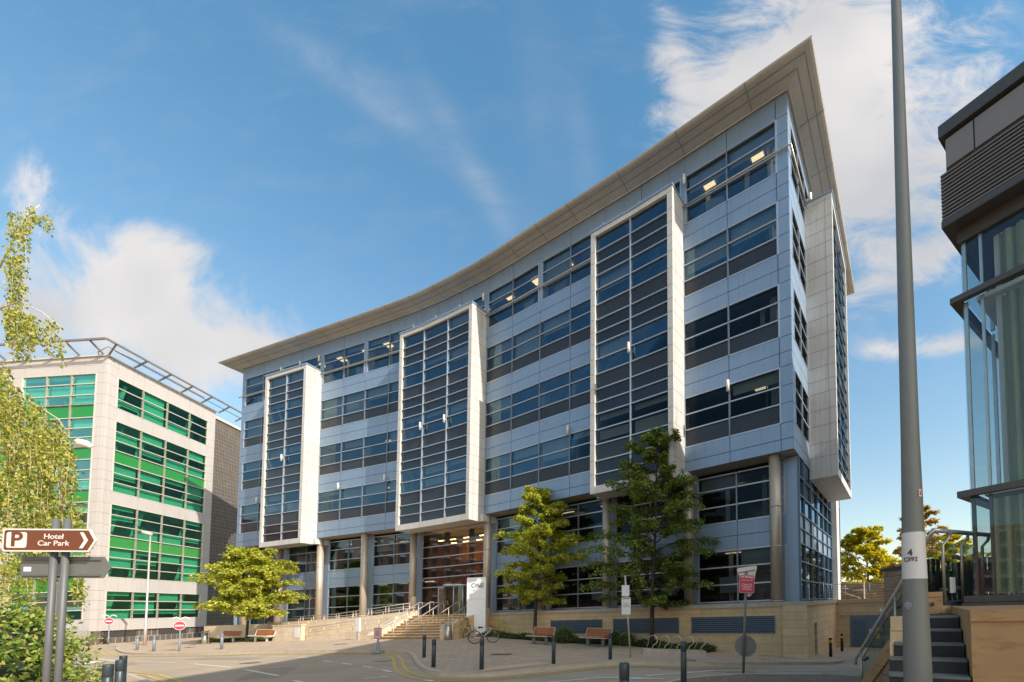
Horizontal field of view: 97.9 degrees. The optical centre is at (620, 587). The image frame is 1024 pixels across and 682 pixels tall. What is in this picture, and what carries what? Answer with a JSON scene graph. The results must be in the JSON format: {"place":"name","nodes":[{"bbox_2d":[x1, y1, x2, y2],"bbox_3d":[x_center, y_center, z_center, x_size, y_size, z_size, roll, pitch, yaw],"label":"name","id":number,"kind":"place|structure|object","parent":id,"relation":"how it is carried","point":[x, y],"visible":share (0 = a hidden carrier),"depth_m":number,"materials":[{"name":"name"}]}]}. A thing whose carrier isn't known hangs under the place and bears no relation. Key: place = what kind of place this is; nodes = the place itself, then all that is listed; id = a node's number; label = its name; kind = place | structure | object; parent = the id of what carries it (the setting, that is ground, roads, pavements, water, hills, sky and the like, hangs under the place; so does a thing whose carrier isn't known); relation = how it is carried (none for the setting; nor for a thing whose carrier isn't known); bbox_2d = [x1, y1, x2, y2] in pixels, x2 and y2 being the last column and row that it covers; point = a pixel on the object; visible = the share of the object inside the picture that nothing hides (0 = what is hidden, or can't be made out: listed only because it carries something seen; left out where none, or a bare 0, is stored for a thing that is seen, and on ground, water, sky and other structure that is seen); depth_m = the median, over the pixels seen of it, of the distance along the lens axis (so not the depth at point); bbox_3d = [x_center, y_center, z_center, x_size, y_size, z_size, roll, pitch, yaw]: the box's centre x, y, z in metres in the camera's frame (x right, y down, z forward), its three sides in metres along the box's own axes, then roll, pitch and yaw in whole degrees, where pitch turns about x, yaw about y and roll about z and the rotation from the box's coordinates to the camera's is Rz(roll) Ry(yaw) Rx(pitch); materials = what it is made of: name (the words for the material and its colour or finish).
{"place":"outdoors","nodes":[
{"label":"outdoors","id":0,"kind":"place"},
{"bbox_2d":[69,671,152,681],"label":"corner pavement","id":1,"kind":"structure","parent":0,"point":[133,678],"depth_m":14.39,"materials":[{"name":"grey concrete"}]},
{"bbox_2d":[0,205,93,611],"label":"birch tree","id":2,"kind":"object","parent":1,"relation":"on","point":[41,458],"visible":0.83,"depth_m":9.80,"materials":[{"name":"green plant"}]},
{"bbox_2d":[0,588,105,681],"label":"hedge","id":3,"kind":"object","parent":1,"relation":"on","point":[21,645],"visible":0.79,"depth_m":8.27,"materials":[{"name":"green plant"}]},
{"bbox_2d":[2,518,111,681],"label":"finger sign","id":4,"kind":"object","parent":1,"relation":"on","point":[55,540],"visible":1,"depth_m":5.97,"materials":[{"name":"brown metal"}]},
{"bbox_2d":[82,636,843,676],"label":"pavement","id":5,"kind":"structure","parent":0,"point":[457,657],"depth_m":19.90,"materials":[{"name":"stone"}]},
{"bbox_2d":[204,603,415,640],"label":"access ramp","id":6,"kind":"structure","parent":5,"relation":"on","point":[329,628],"depth_m":33.03,"materials":[{"name":"stone"}]},
{"bbox_2d":[366,600,489,639],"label":"entrance steps","id":7,"kind":"structure","parent":5,"relation":"on","point":[414,625],"depth_m":29.43,"materials":[{"name":"stone"}]},
{"bbox_2d":[466,577,487,635],"bbox_3d":[-9.450,1.487,28.562,1.240,4.297,0.440,0,-3,0],"label":"totem sign","id":8,"kind":"object","parent":5,"relation":"on","point":[477,597],"visible":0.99,"depth_m":28.39,"materials":[{"name":"white metal"}]},
{"bbox_2d":[218,35,884,658],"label":"office building","id":9,"kind":"structure","parent":5,"relation":"on","point":[692,279],"depth_m":25.63,"materials":[{"name":"grey metal"}]},
{"bbox_2d":[259,362,321,548],"bbox_3d":[-28.786,-11.195,37.854,5.358,15.519,3.036,0,-3,0],"label":"bay window","id":10,"kind":"structure","parent":9,"relation":"in","point":[292,407],"depth_m":37.28,"materials":[{"name":"clear glass"}]},
{"bbox_2d":[317,489,339,522],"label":"window","id":11,"kind":"structure","parent":9,"relation":"in","point":[328,501],"depth_m":37.11,"materials":[{"name":"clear glass"}]},
{"bbox_2d":[318,442,340,475],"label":"window","id":12,"kind":"structure","parent":9,"relation":"in","point":[330,454],"depth_m":37.30,"materials":[{"name":"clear glass"}]},
{"bbox_2d":[320,395,341,430],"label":"window","id":13,"kind":"structure","parent":9,"relation":"in","point":[331,409],"depth_m":37.50,"materials":[{"name":"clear glass"}]},
{"bbox_2d":[322,348,343,384],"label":"window","id":14,"kind":"structure","parent":9,"relation":"in","point":[332,360],"depth_m":37.67,"materials":[{"name":"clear glass"}]},
{"bbox_2d":[326,586,346,619],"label":"window","id":15,"kind":"structure","parent":9,"relation":"in","point":[336,596],"depth_m":37.56,"materials":[{"name":"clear glass"}]},
{"bbox_2d":[328,540,347,570],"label":"window","id":16,"kind":"structure","parent":9,"relation":"in","point":[338,550],"depth_m":37.74,"materials":[{"name":"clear glass"}]},
{"bbox_2d":[339,485,361,519],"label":"window","id":17,"kind":"structure","parent":9,"relation":"in","point":[349,497],"depth_m":36.29,"materials":[{"name":"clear glass"}]},
{"bbox_2d":[340,437,362,471],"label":"window","id":18,"kind":"structure","parent":9,"relation":"in","point":[351,450],"depth_m":36.48,"materials":[{"name":"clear glass"}]},
{"bbox_2d":[342,389,363,424],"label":"window","id":19,"kind":"structure","parent":9,"relation":"in","point":[352,403],"depth_m":36.66,"materials":[{"name":"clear glass"}]},
{"bbox_2d":[343,342,364,378],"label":"window","id":20,"kind":"structure","parent":9,"relation":"in","point":[353,354],"depth_m":36.87,"materials":[{"name":"blue glass"}]},
{"bbox_2d":[361,481,385,516],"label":"window","id":21,"kind":"structure","parent":9,"relation":"in","point":[373,494],"depth_m":35.44,"materials":[{"name":"blue glass"}]},
{"bbox_2d":[362,432,386,467],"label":"window","id":22,"kind":"structure","parent":9,"relation":"in","point":[374,446],"depth_m":35.63,"materials":[{"name":"blue glass"}]},
{"bbox_2d":[364,383,387,419],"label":"window","id":23,"kind":"structure","parent":9,"relation":"in","point":[376,397],"depth_m":35.82,"materials":[{"name":"blue glass"}]},
{"bbox_2d":[366,334,389,371],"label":"window","id":24,"kind":"structure","parent":9,"relation":"in","point":[378,346],"depth_m":35.99,"materials":[{"name":"blue glass"}]},
{"bbox_2d":[371,583,392,614],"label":"window","id":25,"kind":"structure","parent":9,"relation":"in","point":[382,593],"depth_m":35.89,"materials":[{"name":"black glass"}]},
{"bbox_2d":[372,535,393,566],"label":"window","id":26,"kind":"structure","parent":9,"relation":"in","point":[383,546],"depth_m":36.06,"materials":[{"name":"black glass"}]},
{"bbox_2d":[395,300,486,533],"bbox_3d":[-13.321,-12.054,32.029,7.366,15.595,4.508,0,-3,0],"label":"bay window","id":27,"kind":"structure","parent":9,"relation":"in","point":[440,475],"depth_m":31.29,"materials":[{"name":"blue glass"}]},
{"bbox_2d":[484,451,510,495],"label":"window","id":28,"kind":"structure","parent":9,"relation":"in","point":[496,468],"depth_m":30.25,"materials":[{"name":"blue glass"}]},
{"bbox_2d":[485,394,510,438],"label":"window","id":29,"kind":"structure","parent":9,"relation":"in","point":[497,411],"depth_m":30.43,"materials":[{"name":"blue glass"}]},
{"bbox_2d":[485,336,511,383],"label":"window","id":30,"kind":"structure","parent":9,"relation":"in","point":[499,355],"depth_m":30.62,"materials":[{"name":"blue glass"}]},
{"bbox_2d":[487,279,512,328],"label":"window","id":31,"kind":"structure","parent":9,"relation":"in","point":[501,295],"depth_m":30.80,"materials":[{"name":"blue glass"}]},
{"bbox_2d":[495,573,518,611],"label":"window","id":32,"kind":"structure","parent":9,"relation":"in","point":[504,601],"depth_m":30.69,"materials":[{"name":"black glass"}]},
{"bbox_2d":[510,443,537,489],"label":"window","id":33,"kind":"structure","parent":9,"relation":"in","point":[523,461],"depth_m":28.95,"materials":[{"name":"blue glass"}]},
{"bbox_2d":[511,382,538,430],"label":"window","id":34,"kind":"structure","parent":9,"relation":"in","point":[525,401],"depth_m":29.12,"materials":[{"name":"blue glass"}]},
{"bbox_2d":[512,263,538,316],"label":"window","id":35,"kind":"structure","parent":9,"relation":"in","point":[528,280],"depth_m":29.55,"materials":[{"name":"blue glass"}]},
{"bbox_2d":[511,322,539,372],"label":"window","id":36,"kind":"structure","parent":9,"relation":"in","point":[525,344],"depth_m":29.33,"materials":[{"name":"blue glass"}]},
{"bbox_2d":[538,434,568,483],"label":"window","id":37,"kind":"structure","parent":9,"relation":"in","point":[553,454],"depth_m":27.63,"materials":[{"name":"blue glass"}]},
{"bbox_2d":[539,308,569,360],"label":"window","id":38,"kind":"structure","parent":9,"relation":"in","point":[554,331],"depth_m":28.00,"materials":[{"name":"blue glass"}]},
{"bbox_2d":[539,371,569,420],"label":"window","id":39,"kind":"structure","parent":9,"relation":"in","point":[553,391],"depth_m":27.81,"materials":[{"name":"blue glass"}]},
{"bbox_2d":[541,245,569,300],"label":"window","id":40,"kind":"structure","parent":9,"relation":"in","point":[558,263],"depth_m":28.16,"materials":[{"name":"blue glass"}]},
{"bbox_2d":[550,566,576,608],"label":"window","id":41,"kind":"structure","parent":9,"relation":"in","point":[570,590],"depth_m":27.78,"materials":[{"name":"black glass"}]},
{"bbox_2d":[569,362,589,410],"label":"window","id":42,"kind":"structure","parent":9,"relation":"in","point":[579,377],"depth_m":26.78,"materials":[{"name":"blue glass"}]},
{"bbox_2d":[569,427,589,475],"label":"window","id":43,"kind":"structure","parent":9,"relation":"in","point":[579,441],"depth_m":26.58,"materials":[{"name":"blue glass"}]},
{"bbox_2d":[569,297,590,347],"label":"window","id":44,"kind":"structure","parent":9,"relation":"in","point":[580,313],"depth_m":26.95,"materials":[{"name":"blue glass"}]},
{"bbox_2d":[570,234,590,285],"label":"window","id":45,"kind":"structure","parent":9,"relation":"in","point":[580,250],"depth_m":27.15,"materials":[{"name":"blue glass"}]},
{"bbox_2d":[577,565,601,607],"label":"window","id":46,"kind":"structure","parent":9,"relation":"in","point":[586,599],"depth_m":26.99,"materials":[{"name":"black glass"}]},
{"bbox_2d":[578,500,601,542],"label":"window","id":47,"kind":"structure","parent":9,"relation":"in","point":[590,512],"depth_m":27.12,"materials":[{"name":"black glass"}]},
{"bbox_2d":[590,182,684,498],"bbox_3d":[0.814,-12.973,23.888,5.204,15.513,4.002,0,-3,0],"label":"bay window","id":48,"kind":"structure","parent":9,"relation":"in","point":[637,272],"depth_m":23.32,"materials":[{"name":"blue glass"}]},
{"bbox_2d":[683,228,726,297],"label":"window","id":49,"kind":"structure","parent":9,"relation":"in","point":[704,262],"depth_m":22.63,"materials":[{"name":"blue glass"}]},
{"bbox_2d":[685,151,725,223],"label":"window","id":50,"kind":"structure","parent":9,"relation":"in","point":[709,175],"depth_m":22.79,"materials":[{"name":"blue glass"}]},
{"bbox_2d":[684,306,727,372],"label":"window","id":51,"kind":"structure","parent":9,"relation":"in","point":[705,336],"depth_m":22.44,"materials":[{"name":"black glass"}]},
{"bbox_2d":[684,385,728,447],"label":"window","id":52,"kind":"structure","parent":9,"relation":"in","point":[707,412],"depth_m":22.25,"materials":[{"name":"black glass"}]},
{"bbox_2d":[697,472,736,526],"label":"window","id":53,"kind":"structure","parent":9,"relation":"in","point":[718,492],"depth_m":22.72,"materials":[{"name":"black glass"}]},
{"bbox_2d":[698,549,736,603],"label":"window","id":54,"kind":"structure","parent":9,"relation":"in","point":[720,569],"depth_m":22.52,"materials":[{"name":"black glass"}]},
{"bbox_2d":[726,119,776,201],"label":"window","id":55,"kind":"structure","parent":9,"relation":"in","point":[760,144],"depth_m":21.47,"materials":[{"name":"blue glass"}]},
{"bbox_2d":[726,201,778,277],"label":"window","id":56,"kind":"structure","parent":9,"relation":"in","point":[752,241],"depth_m":21.28,"materials":[{"name":"blue glass"}]},
{"bbox_2d":[727,284,779,355],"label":"window","id":57,"kind":"structure","parent":9,"relation":"in","point":[753,320],"depth_m":21.09,"materials":[{"name":"black glass"}]},
{"bbox_2d":[728,367,781,436],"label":"window","id":58,"kind":"structure","parent":9,"relation":"in","point":[754,401],"depth_m":20.90,"materials":[{"name":"black glass"}]},
{"bbox_2d":[736,462,785,520],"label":"window","id":59,"kind":"structure","parent":9,"relation":"in","point":[752,485],"depth_m":21.70,"materials":[{"name":"black glass"}]},
{"bbox_2d":[737,544,787,601],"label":"window","id":60,"kind":"structure","parent":9,"relation":"in","point":[759,557],"depth_m":21.40,"materials":[{"name":"black glass"}]},
{"bbox_2d":[790,122,804,225],"bbox_3d":[9.073,-21.077,22.351,0.110,2.801,3.470,-2,-3,33],"label":"window","id":61,"kind":"structure","parent":9,"relation":"in","point":[794,176],"depth_m":22.27,"materials":[{"name":"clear glass"}]},
{"bbox_2d":[791,203,806,296],"bbox_3d":[9.073,-17.011,22.158,0.110,2.721,3.470,-2,-3,33],"label":"window","id":62,"kind":"structure","parent":9,"relation":"in","point":[798,249],"depth_m":22.07,"materials":[{"name":"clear glass"}]},
{"bbox_2d":[793,285,807,369],"bbox_3d":[9.073,-12.971,21.966,0.110,2.711,3.470,-2,-3,33],"label":"window","id":63,"kind":"structure","parent":9,"relation":"in","point":[800,323],"depth_m":21.88,"materials":[{"name":"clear glass"}]},
{"bbox_2d":[794,368,809,444],"bbox_3d":[9.073,-8.905,21.773,0.110,2.771,3.470,-2,-3,33],"label":"window","id":64,"kind":"structure","parent":9,"relation":"in","point":[801,396],"depth_m":21.70,"materials":[{"name":"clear glass"}]},
{"bbox_2d":[804,189,851,501],"bbox_3d":[12.390,-13.321,25.730,4.802,15.499,6.278,0,-3,0],"label":"bay window","id":65,"kind":"structure","parent":9,"relation":"in","point":[826,301],"depth_m":23.19,"materials":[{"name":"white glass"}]},
{"bbox_2d":[484,635,713,652],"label":"planting soil","id":66,"kind":"structure","parent":5,"relation":"on","point":[585,643],"depth_m":23.93,"materials":[{"name":"brown soil"}]},
{"bbox_2d":[493,485,588,634],"bbox_3d":[-5.194,-1.563,27.189,5.913,9.583,5.682,1,-3,-24],"label":"tree","id":67,"kind":"object","parent":66,"relation":"on","point":[528,536],"visible":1,"depth_m":26.50,"materials":[{"name":"green plant"}]},
{"bbox_2d":[478,629,716,651],"bbox_3d":[-2.378,2.917,24.759,16.003,0.737,1.617,-2,-3,32],"label":"ground cover","id":68,"kind":"object","parent":66,"relation":"on","point":[644,642],"visible":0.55,"depth_m":22.76,"materials":[{"name":"green plant"}]},
{"bbox_2d":[575,425,721,647],"bbox_3d":[1.538,-2.489,22.293,7.357,11.099,6.325,0,-3,0],"label":"tree","id":69,"kind":"object","parent":66,"relation":"on","point":[639,539],"visible":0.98,"depth_m":21.35,"materials":[{"name":"green plant"}]},
{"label":"planting soil","id":70,"kind":"structure","parent":5,"relation":"on","visible":0},
{"bbox_2d":[185,544,310,641],"bbox_3d":[-28.825,0.419,33.634,6.972,7.602,6.707,0,-3,0],"label":"tree","id":71,"kind":"object","parent":70,"relation":"on","point":[260,583],"visible":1,"depth_m":32.93,"materials":[{"name":"green plant"}]},
{"bbox_2d":[67,646,882,681],"bbox_3d":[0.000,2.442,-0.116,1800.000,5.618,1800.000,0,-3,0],"label":"road","id":72,"kind":"structure","parent":0,"point":[313,667],"depth_m":16.18,"materials":[{"name":"grey asphalt"}]},
{"bbox_2d":[0,337,241,648],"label":"green building","id":73,"kind":"structure","parent":72,"relation":"on","point":[160,461],"depth_m":42.90,"materials":[{"name":"tile"},{"name":"glass"},{"name":"steel"}]},
{"bbox_2d":[20,376,45,406],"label":"window","id":74,"kind":"structure","parent":73,"relation":"in","point":[35,386],"depth_m":40.29,"materials":[{"name":"green glass"}]},
{"bbox_2d":[44,374,70,405],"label":"window","id":75,"kind":"structure","parent":73,"relation":"in","point":[57,389],"depth_m":40.18,"materials":[{"name":"green glass"}]},
{"bbox_2d":[65,447,92,488],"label":"window","id":76,"kind":"structure","parent":73,"relation":"in","point":[84,463],"depth_m":39.73,"materials":[{"name":"green glass"}]},
{"bbox_2d":[67,403,94,446],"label":"window","id":77,"kind":"structure","parent":73,"relation":"in","point":[80,416],"depth_m":39.93,"materials":[{"name":"green glass"}]},
{"bbox_2d":[69,373,96,404],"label":"window","id":78,"kind":"structure","parent":73,"relation":"in","point":[82,386],"depth_m":40.09,"materials":[{"name":"green glass"}]},
{"bbox_2d":[104,591,133,618],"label":"window","id":79,"kind":"structure","parent":73,"relation":"in","point":[118,603],"depth_m":41.19,"materials":[{"name":"green glass"}]},
{"bbox_2d":[106,504,137,578],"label":"window","id":80,"kind":"structure","parent":73,"relation":"in","point":[123,525],"depth_m":41.43,"materials":[{"name":"green glass"}]},
{"bbox_2d":[111,421,142,497],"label":"window","id":81,"kind":"structure","parent":73,"relation":"in","point":[127,449],"depth_m":41.77,"materials":[{"name":"green glass"}]},
{"bbox_2d":[116,378,144,418],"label":"window","id":82,"kind":"structure","parent":73,"relation":"in","point":[130,398],"depth_m":42.11,"materials":[{"name":"green glass"}]},
{"bbox_2d":[133,592,158,618],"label":"window","id":83,"kind":"structure","parent":73,"relation":"in","point":[139,604],"depth_m":43.47,"materials":[{"name":"green glass"}]},
{"bbox_2d":[135,509,162,580],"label":"window","id":84,"kind":"structure","parent":73,"relation":"in","point":[151,522],"depth_m":43.85,"materials":[{"name":"green glass"}]},
{"bbox_2d":[139,431,166,503],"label":"window","id":85,"kind":"structure","parent":73,"relation":"in","point":[153,455],"depth_m":44.22,"materials":[{"name":"green glass"}]},
{"bbox_2d":[143,391,168,428],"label":"window","id":86,"kind":"structure","parent":73,"relation":"in","point":[156,408],"depth_m":44.51,"materials":[{"name":"green glass"}]},
{"bbox_2d":[158,592,181,617],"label":"window","id":87,"kind":"structure","parent":73,"relation":"in","point":[170,604],"depth_m":46.03,"materials":[{"name":"green glass"}]},
{"bbox_2d":[160,515,185,581],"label":"window","id":88,"kind":"structure","parent":73,"relation":"in","point":[173,530],"depth_m":46.33,"materials":[{"name":"green glass"}]},
{"bbox_2d":[164,441,188,508],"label":"window","id":89,"kind":"structure","parent":73,"relation":"in","point":[177,456],"depth_m":46.76,"materials":[{"name":"green glass"}]},
{"bbox_2d":[167,402,190,437],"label":"window","id":90,"kind":"structure","parent":73,"relation":"in","point":[179,419],"depth_m":46.96,"materials":[{"name":"green glass"}]},
{"bbox_2d":[183,519,203,582],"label":"window","id":91,"kind":"structure","parent":73,"relation":"in","point":[194,531],"depth_m":48.64,"materials":[{"name":"green glass"}]},
{"bbox_2d":[186,449,206,513],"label":"window","id":92,"kind":"structure","parent":73,"relation":"in","point":[197,464],"depth_m":49.11,"materials":[{"name":"green glass"}]},
{"bbox_2d":[87,649,758,680],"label":"double yellow line","id":93,"kind":"object","parent":72,"relation":"on","point":[402,664],"visible":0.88,"depth_m":15.28,"materials":[{"name":"paint"}]},
{"bbox_2d":[114,657,754,680],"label":"road patch","id":94,"kind":"object","parent":72,"relation":"on","point":[281,671],"visible":0.77,"depth_m":15.39,"materials":[{"name":"grey asphalt"}]},
{"bbox_2d":[735,566,756,672],"bbox_3d":[4.020,1.042,13.905,0.729,3.485,0.172,0,-3,9],"label":"parking sign","id":95,"kind":"object","parent":72,"relation":"on","point":[745,646],"visible":1,"depth_m":13.89,"materials":[{"name":"red metal"}]},
{"bbox_2d":[841,525,901,598],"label":"tree","id":96,"kind":"object","parent":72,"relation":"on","point":[872,552],"visible":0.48,"depth_m":47.46,"materials":[{"name":"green plant"}]},
{"bbox_2d":[878,505,948,578],"bbox_3d":[27.429,-2.365,39.820,6.124,10.321,6.075,1,-3,-14],"label":"tree","id":97,"kind":"object","parent":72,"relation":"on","point":[929,522],"visible":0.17,"depth_m":39.26,"materials":[{"name":"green plant"}]},
{"bbox_2d":[0,0,1023,593],"label":"sky","id":98,"kind":"structure","parent":0,"point":[216,181],"materials":[{"name":"blue"}]},
{"bbox_2d":[665,673,863,681],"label":"pavement","id":99,"kind":"structure","parent":0,"point":[767,677],"depth_m":12.94,"materials":[{"name":"grey concrete"}]},
{"bbox_2d":[881,566,901,643],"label":"stone pier","id":100,"kind":"structure","parent":99,"relation":"on","point":[892,577],"depth_m":12.60,"materials":[{"name":"beige stone"}]},
{"bbox_2d":[860,592,942,681],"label":"stair cheek","id":101,"kind":"object","parent":99,"relation":"on","point":[878,670],"visible":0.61,"depth_m":8.28,"materials":[{"name":"beige stone"}]},
{"bbox_2d":[853,528,989,679],"bbox_3d":[5.769,0.943,8.589,1.591,3.693,3.520,0,-3,0],"label":"handrail","id":102,"kind":"object","parent":101,"relation":"on","point":[949,557],"visible":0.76,"depth_m":7.28,"materials":[{"name":"metal"}]},
{"bbox_2d":[891,0,932,681],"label":"lamp post","id":103,"kind":"object","parent":99,"relation":"on","point":[917,659],"visible":1,"depth_m":3.63,"materials":[{"name":"grey metal"}]},
{"bbox_2d":[889,614,970,681],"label":"stone stair","id":104,"kind":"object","parent":99,"relation":"on","point":[949,662],"visible":0.66,"depth_m":5.50,"materials":[{"name":"grey stone"}]},
{"bbox_2d":[931,599,969,613],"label":"deck","id":105,"kind":"structure","parent":99,"relation":"on","point":[947,605],"depth_m":7.12,"materials":[{"name":"stone"}]},
{"bbox_2d":[927,557,1023,599],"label":"slatted fence","id":106,"kind":"object","parent":105,"relation":"on","point":[934,581],"visible":0.16,"depth_m":9.62,"materials":[{"name":"black metal"}]},
{"bbox_2d":[950,605,1023,681],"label":"flank wall","id":107,"kind":"structure","parent":99,"relation":"on","point":[992,639],"depth_m":4.78,"materials":[{"name":"beige stone"}]},
{"bbox_3d":[22.300,-10.591,1.304,15.700,26.585,16.900,0,-3,0],"label":"brick block","id":108,"kind":"object","parent":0,"visible":0},
{"bbox_2d":[938,61,1023,605],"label":"bronze building","id":109,"kind":"structure","parent":108,"relation":"attached to","point":[981,137],"depth_m":6.78,"materials":[{"name":"brown metal"}]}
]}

